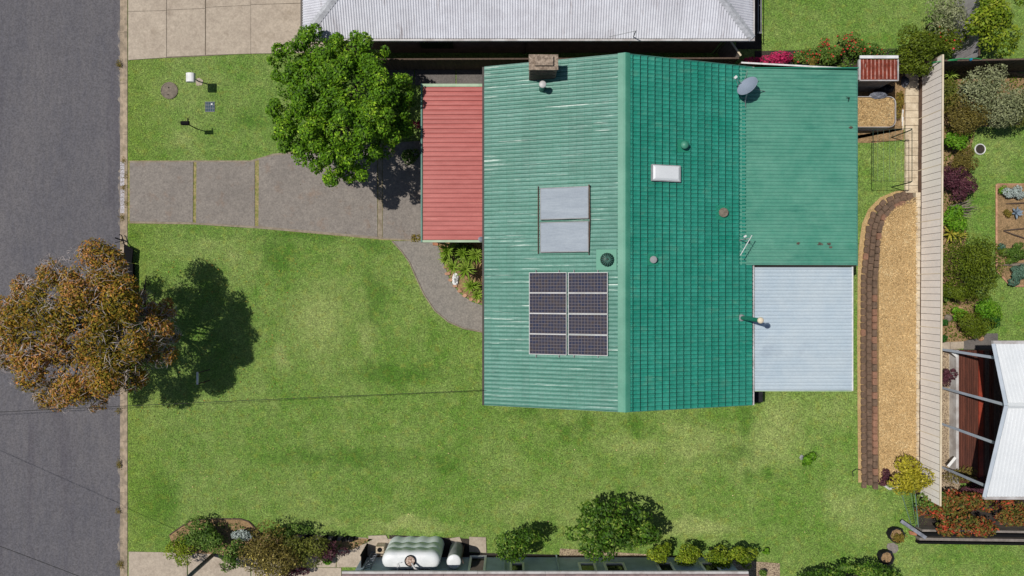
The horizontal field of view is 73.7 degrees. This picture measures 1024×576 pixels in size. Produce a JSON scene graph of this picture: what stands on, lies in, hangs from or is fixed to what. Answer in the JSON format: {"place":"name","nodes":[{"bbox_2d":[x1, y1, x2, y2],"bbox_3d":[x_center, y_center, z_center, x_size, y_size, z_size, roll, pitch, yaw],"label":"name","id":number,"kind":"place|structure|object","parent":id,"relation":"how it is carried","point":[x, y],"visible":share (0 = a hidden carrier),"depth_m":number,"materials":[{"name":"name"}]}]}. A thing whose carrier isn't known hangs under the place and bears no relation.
{"place":"outdoors","nodes":[
{"label":"outdoors","id":0,"kind":"place"},
{"bbox_2d":[0,0,119,575],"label":"road","id":1,"kind":"structure","parent":0,"point":[59,197],"depth_m":32.10,"materials":[{"name":"grey asphalt"}]},
{"bbox_2d":[120,0,127,575],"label":"kerb","id":2,"kind":"structure","parent":1,"relation":"on","point":[124,234],"depth_m":31.99,"materials":[{"name":"concrete"}]},
{"bbox_2d":[114,58,127,570],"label":"gutter weeds","id":3,"kind":"object","parent":2,"relation":"on","point":[122,218],"visible":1,"depth_m":31.98,"materials":[{"name":"green plant"}]},
{"bbox_2d":[117,23,119,552],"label":"gutter sand","id":4,"kind":"structure","parent":0,"point":[118,99],"depth_m":32.09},
{"bbox_2d":[128,0,324,59],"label":"neighbour driveway","id":5,"kind":"structure","parent":0,"point":[172,28],"depth_m":31.96,"materials":[{"name":"concrete"}]},
{"bbox_2d":[129,551,340,575],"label":"driveway","id":6,"kind":"structure","parent":0,"point":[150,564],"depth_m":31.96,"materials":[{"name":"concrete"}]},
{"bbox_2d":[128,141,423,240],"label":"driveway","id":7,"kind":"structure","parent":0,"point":[269,192],"depth_m":31.96,"materials":[{"name":"grey concrete"}]},
{"bbox_2d":[401,148,420,165],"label":"leafy shrub","id":8,"kind":"object","parent":7,"relation":"on","point":[409,155],"visible":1,"depth_m":31.29,"materials":[{"name":"green plant"}]},
{"bbox_2d":[305,534,390,566],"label":"side paving","id":9,"kind":"structure","parent":0,"point":[352,558],"depth_m":31.96,"materials":[{"name":"concrete"}]},
{"bbox_2d":[378,70,481,84],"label":"side path","id":10,"kind":"structure","parent":0,"point":[446,76],"depth_m":31.98,"materials":[{"name":"grey concrete"}]},
{"bbox_2d":[391,241,481,332],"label":"path","id":11,"kind":"structure","parent":0,"point":[448,302],"depth_m":31.97,"materials":[{"name":"grey concrete"}]},
{"bbox_2d":[389,535,558,555],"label":"side ground","id":12,"kind":"structure","parent":0,"point":[448,543],"depth_m":31.98,"materials":[{"name":"grey concrete"}]},
{"bbox_2d":[382,536,443,569],"bbox_3d":[-4.449,12.010,30.777,2.607,2.445,0.800,0,90,0],"label":"water tank","id":13,"kind":"object","parent":12,"relation":"on","point":[417,553],"visible":0.98,"depth_m":30.10,"materials":[{"name":"white plastic"}]},
{"bbox_2d":[447,541,463,568],"bbox_3d":[-2.563,12.150,31.150,0.690,1.700,0.639,-33,90,0],"label":"hot water cylinder","id":14,"kind":"object","parent":12,"relation":"on","point":[455,554],"visible":1,"depth_m":30.47,"materials":[{"name":"metal"}]},
{"bbox_2d":[469,537,485,552],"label":"paving slab","id":15,"kind":"structure","parent":12,"relation":"on","point":[477,544],"depth_m":31.95,"materials":[{"name":"concrete"}]},
{"bbox_2d":[127,0,1023,575],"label":"lawn","id":16,"kind":"structure","parent":0,"point":[453,364],"depth_m":32.00,"materials":[{"name":"green plant"}]},
{"bbox_2d":[0,237,180,413],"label":"autumn tree","id":17,"kind":"object","parent":16,"relation":"on","point":[105,360],"visible":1,"depth_m":26.97,"materials":[{"name":"brown plant"}]},
{"bbox_2d":[115,234,134,306],"bbox_3d":[-18.037,-0.821,31.855,0.916,0.370,3.376,0,90,0],"label":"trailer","id":18,"kind":"object","parent":16,"relation":"on","point":[129,252],"visible":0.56,"depth_m":31.70,"materials":[{"name":"black metal"}]},
{"bbox_2d":[161,82,177,98],"bbox_3d":[-16.050,-9.250,31.989,0.800,0.081,0.800,0,90,0],"label":"manhole cover","id":19,"kind":"object","parent":16,"relation":"on","point":[169,90],"visible":1,"depth_m":31.96,"materials":[{"name":"concrete"}]},
{"bbox_2d":[169,520,370,565],"bbox_3d":[-11.303,11.925,32.005,9.515,0.110,1.883,6,90,0],"label":"bed","id":20,"kind":"object","parent":16,"relation":"on","point":[245,524],"visible":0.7,"depth_m":31.95,"materials":[{"name":"brown soil"}]},
{"bbox_2d":[163,535,197,566],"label":"round shrub","id":21,"kind":"object","parent":20,"relation":"on","point":[181,555],"visible":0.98,"depth_m":31.04,"materials":[{"name":"green plant"}]},
{"bbox_2d":[176,532,207,549],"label":"rose bush","id":22,"kind":"object","parent":20,"relation":"on","point":[191,541],"visible":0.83,"depth_m":31.07,"materials":[{"name":"green plant"}]},
{"bbox_2d":[184,515,215,544],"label":"rose bush","id":23,"kind":"object","parent":20,"relation":"on","point":[201,530],"visible":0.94,"depth_m":31.09,"materials":[{"name":"green plant"}]},
{"bbox_2d":[198,527,223,553],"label":"rose bush","id":24,"kind":"object","parent":20,"relation":"on","point":[215,541],"visible":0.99,"depth_m":31.01,"materials":[{"name":"green plant"}]},
{"bbox_2d":[218,537,245,572],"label":"leafy shrub","id":25,"kind":"object","parent":20,"relation":"on","point":[229,558],"visible":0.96,"depth_m":30.94,"materials":[{"name":"green plant"}]},
{"bbox_2d":[236,519,302,575],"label":"grevillea","id":26,"kind":"object","parent":20,"relation":"on","point":[265,560],"visible":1,"depth_m":30.21,"materials":[{"name":"green plant"}]},
{"bbox_2d":[173,522,370,556],"bbox_3d":[-11.220,11.761,31.918,9.319,0.184,1.643,0,90,0],"label":"ground cover","id":27,"kind":"object","parent":20,"relation":"on","point":[248,535],"visible":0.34,"depth_m":31.91,"materials":[{"name":"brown plant"}]},
{"bbox_2d":[279,535,332,567],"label":"leafy shrub","id":28,"kind":"object","parent":20,"relation":"on","point":[309,548],"visible":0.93,"depth_m":30.63,"materials":[{"name":"green plant"}]},
{"bbox_2d":[312,540,349,560],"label":"purple shrub","id":29,"kind":"object","parent":20,"relation":"on","point":[334,553],"visible":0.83,"depth_m":30.91,"materials":[{"name":"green plant"}]},
{"bbox_2d":[266,523,311,538],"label":"leafy shrub","id":30,"kind":"object","parent":16,"relation":"on","point":[288,532],"visible":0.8,"depth_m":31.08,"materials":[{"name":"green plant"}]},
{"bbox_2d":[254,532,354,542],"bbox_3d":[-9.638,11.633,31.820,4.607,0.420,0.240,2,90,0],"label":"sleeper edging","id":31,"kind":"object","parent":16,"relation":"on","point":[344,538],"visible":0.68,"depth_m":31.82,"materials":[{"name":"brown wood"}]},
{"bbox_2d":[265,23,416,187],"bbox_3d":[-7.377,-7.619,29.285,6.564,5.456,6.942,0,90,0],"label":"green tree","id":32,"kind":"object","parent":16,"relation":"on","point":[336,106],"visible":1,"depth_m":27.89,"materials":[{"name":"green plant"}]},
{"bbox_2d":[421,84,481,242],"bbox_3d":[-2.589,-5.411,30.755,2.721,2.510,6.862,0,90,0],"label":"carport","id":33,"kind":"object","parent":16,"relation":"on","point":[451,162],"visible":1,"depth_m":29.58,"materials":[{"name":"red metal"}]},
{"bbox_2d":[438,242,481,302],"bbox_3d":[-2.350,-0.700,32.010,2.300,0.100,3.000,0,90,0],"label":"front garden bed","id":34,"kind":"object","parent":16,"relation":"on","point":[477,276],"visible":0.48,"depth_m":31.96,"materials":[{"name":"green plant"}]},
{"bbox_2d":[454,259,475,281],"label":"spiky plant","id":35,"kind":"object","parent":34,"relation":"on","point":[465,268],"visible":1,"depth_m":30.91,"materials":[{"name":"green plant"}]},
{"bbox_2d":[494,527,543,562],"bbox_3d":[0.200,11.265,30.849,1.579,2.367,2.139,44,90,0],"label":"round shrub","id":36,"kind":"object","parent":16,"relation":"on","point":[514,549],"visible":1,"depth_m":30.04,"materials":[{"name":"green plant"}]},
{"bbox_2d":[300,0,754,53],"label":"neighbour house","id":37,"kind":"structure","parent":16,"relation":"on","point":[534,26],"depth_m":29.08,"materials":[{"name":"grey metal"}]},
{"bbox_2d":[342,555,748,575],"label":"house","id":38,"kind":"structure","parent":16,"relation":"on","point":[483,565],"depth_m":30.59,"materials":[{"name":"metal"}]},
{"bbox_2d":[468,555,486,573],"bbox_3d":[-1.574,12.555,30.890,0.781,2.120,0.090,0,90,0],"label":"door","id":39,"kind":"structure","parent":38,"relation":"in","point":[476,562],"depth_m":31.18,"materials":[{"name":"white"}]},
{"bbox_2d":[367,57,738,69],"bbox_3d":[1.817,-10.250,31.264,16.665,1.512,0.070,0,90,0],"label":"side fence","id":40,"kind":"object","parent":16,"relation":"on","point":[434,63],"visible":0.44,"depth_m":30.93,"materials":[{"name":"black metal"}]},
{"bbox_2d":[562,497,662,562],"bbox_3d":[4.448,10.622,30.494,4.447,3.081,2.806,0,90,0],"label":"magnolia","id":41,"kind":"object","parent":16,"relation":"on","point":[628,533],"visible":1,"depth_m":29.68,"materials":[{"name":"green plant"}]},
{"bbox_2d":[482,52,763,411],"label":"house","id":42,"kind":"structure","parent":16,"relation":"on","point":[617,276],"depth_m":28.45,"materials":[{"name":"teal metal"}]},
{"bbox_2d":[6,390,482,411],"bbox_3d":[-15.864,4.731,26.900,29.285,4.421,0.020,-1,90,0],"label":"overhead cable","id":43,"kind":"object","parent":42,"relation":"attached to","point":[240,400],"visible":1,"depth_m":27.93,"materials":[{"name":"black plastic"}]},
{"bbox_2d":[733,73,765,107],"bbox_3d":[10.066,-8.572,28.766,1.414,1.240,1.366,-39,90,0],"label":"satellite dish","id":44,"kind":"object","parent":42,"relation":"attached to","point":[746,86],"visible":1,"depth_m":28.62,"materials":[{"name":"white paint"}]},
{"bbox_2d":[645,542,671,564],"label":"lime shrub","id":45,"kind":"object","parent":16,"relation":"on","point":[663,554],"visible":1,"depth_m":30.77,"materials":[{"name":"green plant"}]},
{"bbox_2d":[674,543,701,565],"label":"lime shrub","id":46,"kind":"object","parent":16,"relation":"on","point":[687,553],"visible":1,"depth_m":30.73,"materials":[{"name":"green plant"}]},
{"bbox_2d":[702,544,732,568],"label":"lime shrub","id":47,"kind":"object","parent":16,"relation":"on","point":[719,559],"visible":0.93,"depth_m":30.70,"materials":[{"name":"green plant"}]},
{"bbox_2d":[717,42,740,56],"bbox_3d":[9.883,-10.681,31.139,0.070,1.762,0.930,-35,90,0],"label":"return fence","id":48,"kind":"object","parent":16,"relation":"on","point":[728,49],"visible":0.59,"depth_m":30.84,"materials":[{"name":"black metal"}]},
{"bbox_2d":[728,545,759,568],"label":"lime shrub","id":49,"kind":"object","parent":16,"relation":"on","point":[743,558],"visible":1,"depth_m":30.75,"materials":[{"name":"green plant"}]},
{"bbox_2d":[736,0,761,48],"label":"dark side strip","id":50,"kind":"object","parent":16,"relation":"on","point":[756,43],"visible":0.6,"depth_m":31.98,"materials":[{"name":"soil"}]},
{"bbox_2d":[738,62,827,66],"bbox_3d":[12.717,-9.888,31.189,5.072,1.662,0.070,3,90,0],"label":"timber fence","id":51,"kind":"object","parent":16,"relation":"on","point":[753,64],"visible":0.19,"depth_m":30.36,"materials":[{"name":"white paint"}]},
{"bbox_2d":[739,67,858,265],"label":"patio roof","id":52,"kind":"structure","parent":16,"relation":"on","point":[801,174],"depth_m":29.37,"materials":[{"name":"teal metal"}]},
{"bbox_2d":[754,266,852,391],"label":"pergola roof","id":53,"kind":"structure","parent":16,"relation":"on","point":[803,336],"depth_m":29.59,"materials":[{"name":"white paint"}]},
{"bbox_2d":[836,32,859,47],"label":"rose bush","id":54,"kind":"object","parent":16,"relation":"on","point":[847,38],"visible":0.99,"depth_m":31.19,"materials":[{"name":"green plant"}]},
{"bbox_2d":[800,561,901,575],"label":"dark hedge","id":55,"kind":"object","parent":16,"relation":"on","point":[880,571],"visible":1,"depth_m":30.79,"materials":[{"name":"green plant"}]},
{"bbox_2d":[857,190,903,482],"bbox_3d":[16.640,2.142,32.023,2.015,0.075,13.933,9,90,0],"label":"dry edge","id":56,"kind":"object","parent":16,"relation":"on","point":[861,243],"visible":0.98,"depth_m":31.98,"materials":[{"name":"brown soil"}]},
{"bbox_2d":[858,128,903,142],"bbox_3d":[17.181,-7.095,32.020,2.413,0.080,0.547,-6,90,0],"label":"dry grass patch","id":57,"kind":"object","parent":16,"relation":"on","point":[876,137],"visible":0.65,"depth_m":31.98,"materials":[{"name":"beige plant"}]},
{"bbox_2d":[877,549,894,565],"bbox_3d":[17.369,12.509,31.790,0.628,0.420,0.628,23,90,0],"label":"planter pot","id":58,"kind":"object","parent":16,"relation":"on","point":[884,557],"visible":0.99,"depth_m":31.68,"materials":[{"name":"black plastic"}]},
{"bbox_2d":[858,71,914,136],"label":"shed yard","id":59,"kind":"structure","parent":16,"relation":"on","point":[897,85],"depth_m":31.98,"materials":[{"name":"beige soil"}]},
{"bbox_2d":[858,96,895,130],"bbox_3d":[16.296,-8.069,31.610,2.597,0.779,1.426,0,90,0],"label":"raised planter","id":60,"kind":"object","parent":59,"relation":"on","point":[873,113],"visible":0.59,"depth_m":31.32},
{"bbox_2d":[899,56,933,76],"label":"olive shrub","id":61,"kind":"object","parent":59,"relation":"on","point":[903,68],"visible":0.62,"depth_m":30.41,"materials":[{"name":"green plant"}]},
{"bbox_2d":[860,191,915,488],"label":"retaining wall","id":62,"kind":"structure","parent":16,"relation":"on","point":[868,361],"depth_m":31.78,"materials":[{"name":"brown brick"}]},
{"bbox_2d":[886,526,906,544],"bbox_3d":[17.854,11.475,31.692,0.716,0.617,0.692,23,90,0],"label":"planter pot","id":63,"kind":"object","parent":16,"relation":"on","point":[895,535],"visible":1,"depth_m":31.61,"materials":[{"name":"black plastic"}]},
{"bbox_2d":[876,197,918,484],"bbox_3d":[17.913,2.462,31.870,1.775,0.380,13.325,0,90,0],"label":"straw bed","id":64,"kind":"object","parent":16,"relation":"on","point":[879,380],"visible":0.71,"depth_m":31.68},
{"bbox_2d":[886,453,935,495],"bbox_3d":[17.974,8.621,31.163,1.800,1.731,1.908,41,90,0],"label":"yellow shrub","id":65,"kind":"object","parent":64,"relation":"on","point":[907,480],"visible":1,"depth_m":30.66,"materials":[{"name":"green plant"}]},
{"bbox_2d":[904,73,920,465],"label":"concrete path","id":66,"kind":"structure","parent":16,"relation":"on","point":[911,98],"depth_m":31.88,"materials":[{"name":"beige concrete"}]},
{"bbox_2d":[895,23,943,76],"bbox_3d":[17.924,-10.599,30.714,2.182,2.638,2.033,32,90,0],"label":"olive shrub","id":67,"kind":"object","parent":16,"relation":"on","point":[920,43],"visible":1,"depth_m":30.00,"materials":[{"name":"green plant"}]},
{"bbox_2d":[915,54,943,505],"bbox_3d":[18.994,-0.345,31.059,0.145,1.922,19.940,0,90,0],"label":"boundary fence","id":68,"kind":"object","parent":16,"relation":"on","point":[930,133],"visible":0.94,"depth_m":30.82,"materials":[{"name":"beige wood"}]},
{"bbox_2d":[916,492,951,515],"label":"dark bush","id":69,"kind":"object","parent":16,"relation":"on","point":[929,502],"visible":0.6,"depth_m":30.83,"materials":[{"name":"green plant"}]},
{"bbox_2d":[925,0,966,36],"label":"grey shrub","id":70,"kind":"object","parent":16,"relation":"on","point":[953,10],"visible":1,"depth_m":30.15,"materials":[{"name":"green plant"}]},
{"bbox_2d":[931,24,968,53],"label":"dark bush","id":71,"kind":"object","parent":16,"relation":"on","point":[953,42],"visible":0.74,"depth_m":30.33,"materials":[{"name":"green plant"}]},
{"bbox_2d":[942,349,959,492],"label":"gravel yard","id":72,"kind":"structure","parent":16,"relation":"on","point":[945,420],"depth_m":31.98,"materials":[{"name":"beige gravel"}]},
{"bbox_2d":[942,465,977,484],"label":"purple shrub","id":73,"kind":"object","parent":72,"relation":"on","point":[969,473],"visible":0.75,"depth_m":31.24,"materials":[{"name":"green plant"}]},
{"bbox_2d":[952,0,981,58],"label":"path","id":74,"kind":"structure","parent":16,"relation":"on","point":[970,48],"depth_m":30.93,"materials":[{"name":"grey concrete"}]},
{"bbox_2d":[915,525,1023,544],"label":"sleeper wall","id":75,"kind":"structure","parent":16,"relation":"on","point":[1010,535],"depth_m":31.68,"materials":[{"name":"black wood"}]},
{"bbox_2d":[963,333,997,348],"bbox_3d":[21.950,2.500,31.995,1.600,0.070,0.750,0,90,0],"label":"corner pad","id":76,"kind":"object","parent":16,"relation":"on","point":[985,343],"visible":0.71,"depth_m":31.96,"materials":[{"name":"grey concrete"}]},
{"bbox_2d":[942,340,1023,499],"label":"house","id":77,"kind":"structure","parent":16,"relation":"on","point":[985,389],"depth_m":31.46,"materials":[{"name":"metal"}]},
{"bbox_2d":[955,475,1019,507],"bbox_3d":[22.382,9.383,31.566,4.166,0.923,1.644,0,90,0],"label":"purple groundcover","id":78,"kind":"object","parent":16,"relation":"on","point":[975,487],"visible":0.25,"depth_m":31.37,"materials":[{"name":"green plant"}]},
{"bbox_2d":[963,0,1023,57],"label":"bright tree","id":79,"kind":"object","parent":16,"relation":"on","point":[994,14],"visible":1,"depth_m":29.42,"materials":[{"name":"green plant"}]},
{"bbox_2d":[996,183,1023,286],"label":"vegetable bed","id":80,"kind":"object","parent":16,"relation":"on","point":[1008,240],"visible":0.67,"depth_m":31.92,"materials":[{"name":"brown soil"}]},
{"bbox_2d":[999,242,1023,259],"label":"bed plant","id":81,"kind":"object","parent":80,"relation":"on","point":[1016,249],"visible":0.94,"depth_m":31.45,"materials":[{"name":"green plant"}]},
{"bbox_2d":[1001,185,1023,198],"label":"bed plant","id":82,"kind":"object","parent":80,"relation":"on","point":[1010,194],"visible":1,"depth_m":31.52,"materials":[{"name":"silver plant"}]},
{"bbox_2d":[1008,264,1023,285],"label":"bed plant","id":83,"kind":"object","parent":80,"relation":"on","point":[1018,271],"visible":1,"depth_m":31.55,"materials":[{"name":"teal plant"}]},
{"bbox_2d":[559,548,779,575],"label":"gravel","id":84,"kind":"structure","parent":0,"point":[771,569],"depth_m":31.98,"materials":[{"name":"beige gravel"}]},
{"bbox_2d":[755,48,938,66],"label":"flower soil","id":85,"kind":"structure","parent":0,"point":[759,54],"depth_m":31.98,"materials":[{"name":"brown soil"}]},
{"bbox_2d":[741,50,793,63],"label":"bougainvillea","id":86,"kind":"object","parent":85,"relation":"on","point":[775,57],"visible":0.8,"depth_m":31.18,"materials":[{"name":"pink plant"}]},
{"bbox_2d":[790,47,822,64],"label":"rose bush","id":87,"kind":"object","parent":85,"relation":"on","point":[804,58],"visible":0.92,"depth_m":31.19,"materials":[{"name":"green plant"}]},
{"bbox_2d":[813,44,845,64],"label":"rose bush","id":88,"kind":"object","parent":85,"relation":"on","point":[828,52],"visible":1,"depth_m":31.19,"materials":[{"name":"green plant"}]},
{"bbox_2d":[845,39,883,57],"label":"rose bush","id":89,"kind":"object","parent":85,"relation":"on","point":[862,48],"visible":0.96,"depth_m":31.23,"materials":[{"name":"green plant"}]},
{"bbox_2d":[800,49,940,66],"bbox_3d":[16.749,-10.717,31.918,6.592,0.212,1.030,0,90,0],"label":"ground cover","id":90,"kind":"object","parent":85,"relation":"on","point":[850,59],"visible":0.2,"depth_m":31.91,"materials":[{"name":"green plant"}]},
{"bbox_2d":[852,55,898,91],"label":"garden shed","id":91,"kind":"structure","parent":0,"point":[874,74],"depth_m":30.04,"materials":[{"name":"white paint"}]},
{"bbox_2d":[918,490,1023,525],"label":"soil","id":92,"kind":"structure","parent":0,"point":[934,521],"depth_m":31.98,"materials":[{"name":"brown soil"}]},
{"bbox_2d":[914,489,999,537],"bbox_3d":[20.155,10.209,31.099,3.650,1.858,2.200,0,90,0],"label":"photinia","id":93,"kind":"object","parent":92,"relation":"on","point":[962,503],"visible":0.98,"depth_m":30.60,"materials":[{"name":"red plant"}]},
{"bbox_2d":[993,500,1023,526],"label":"photinia","id":94,"kind":"object","parent":92,"relation":"on","point":[1016,513],"visible":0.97,"depth_m":30.89,"materials":[{"name":"red plant"}]},
{"bbox_2d":[942,72,1023,341],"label":"garden soil","id":95,"kind":"structure","parent":0,"point":[956,329],"depth_m":31.98,"materials":[{"name":"brown soil"}]},
{"bbox_2d":[944,78,959,110],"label":"olive shrub","id":96,"kind":"object","parent":95,"relation":"on","point":[950,89],"visible":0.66,"depth_m":30.89,"materials":[{"name":"green plant"}]},
{"bbox_2d":[943,164,967,188],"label":"purple shrub","id":97,"kind":"object","parent":95,"relation":"on","point":[950,174],"visible":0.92,"depth_m":30.92,"materials":[{"name":"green plant"}]},
{"bbox_2d":[943,204,968,232],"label":"leafy shrub","id":98,"kind":"object","parent":95,"relation":"on","point":[956,215],"visible":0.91,"depth_m":31.15,"materials":[{"name":"green plant"}]},
{"bbox_2d":[944,132,969,149],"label":"leafy shrub","id":99,"kind":"object","parent":95,"relation":"on","point":[957,141],"visible":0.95,"depth_m":30.95,"materials":[{"name":"green plant"}]},
{"bbox_2d":[943,279,978,302],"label":"olive shrub","id":100,"kind":"object","parent":95,"relation":"on","point":[954,292],"visible":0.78,"depth_m":30.87,"materials":[{"name":"green plant"}]},
{"bbox_2d":[943,174,978,200],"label":"purple shrub","id":101,"kind":"object","parent":95,"relation":"on","point":[966,184],"visible":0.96,"depth_m":30.96,"materials":[{"name":"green plant"}]},
{"bbox_2d":[947,147,979,173],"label":"brown shrub","id":102,"kind":"object","parent":95,"relation":"on","point":[964,158],"visible":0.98,"depth_m":30.88,"materials":[{"name":"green plant"}]},
{"bbox_2d":[944,93,992,135],"bbox_3d":[20.427,-7.967,31.061,1.924,1.922,2.040,-32,90,0],"label":"brown shrub","id":103,"kind":"object","parent":95,"relation":"on","point":[968,115],"visible":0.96,"depth_m":30.49,"materials":[{"name":"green plant"}]},
{"bbox_2d":[956,312,996,338],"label":"shrub","id":104,"kind":"object","parent":95,"relation":"on","point":[978,326],"visible":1,"depth_m":30.96,"materials":[{"name":"green plant"}]},
{"bbox_2d":[943,231,1010,300],"bbox_3d":[20.782,-1.129,30.854,2.988,2.349,2.816,34,90,0],"label":"round shrub","id":105,"kind":"object","parent":95,"relation":"on","point":[984,261],"visible":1,"depth_m":30.25,"materials":[{"name":"green plant"}]},
{"bbox_2d":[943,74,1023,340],"bbox_3d":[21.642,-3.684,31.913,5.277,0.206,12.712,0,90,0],"label":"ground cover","id":106,"kind":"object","parent":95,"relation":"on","point":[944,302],"visible":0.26,"depth_m":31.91,"materials":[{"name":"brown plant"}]},
{"bbox_2d":[944,58,1023,72],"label":"timber fence","id":107,"kind":"object","parent":95,"relation":"on","point":[966,65],"visible":0.67,"depth_m":30.84,"materials":[{"name":"brown wood"}]},
{"bbox_2d":[953,62,1023,128],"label":"olive shrub","id":108,"kind":"object","parent":95,"relation":"on","point":[986,88],"visible":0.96,"depth_m":30.30,"materials":[{"name":"green plant"}]},
{"bbox_2d":[975,296,1002,322],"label":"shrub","id":109,"kind":"object","parent":95,"relation":"on","point":[989,307],"visible":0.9,"depth_m":31.31,"materials":[{"name":"green plant"}]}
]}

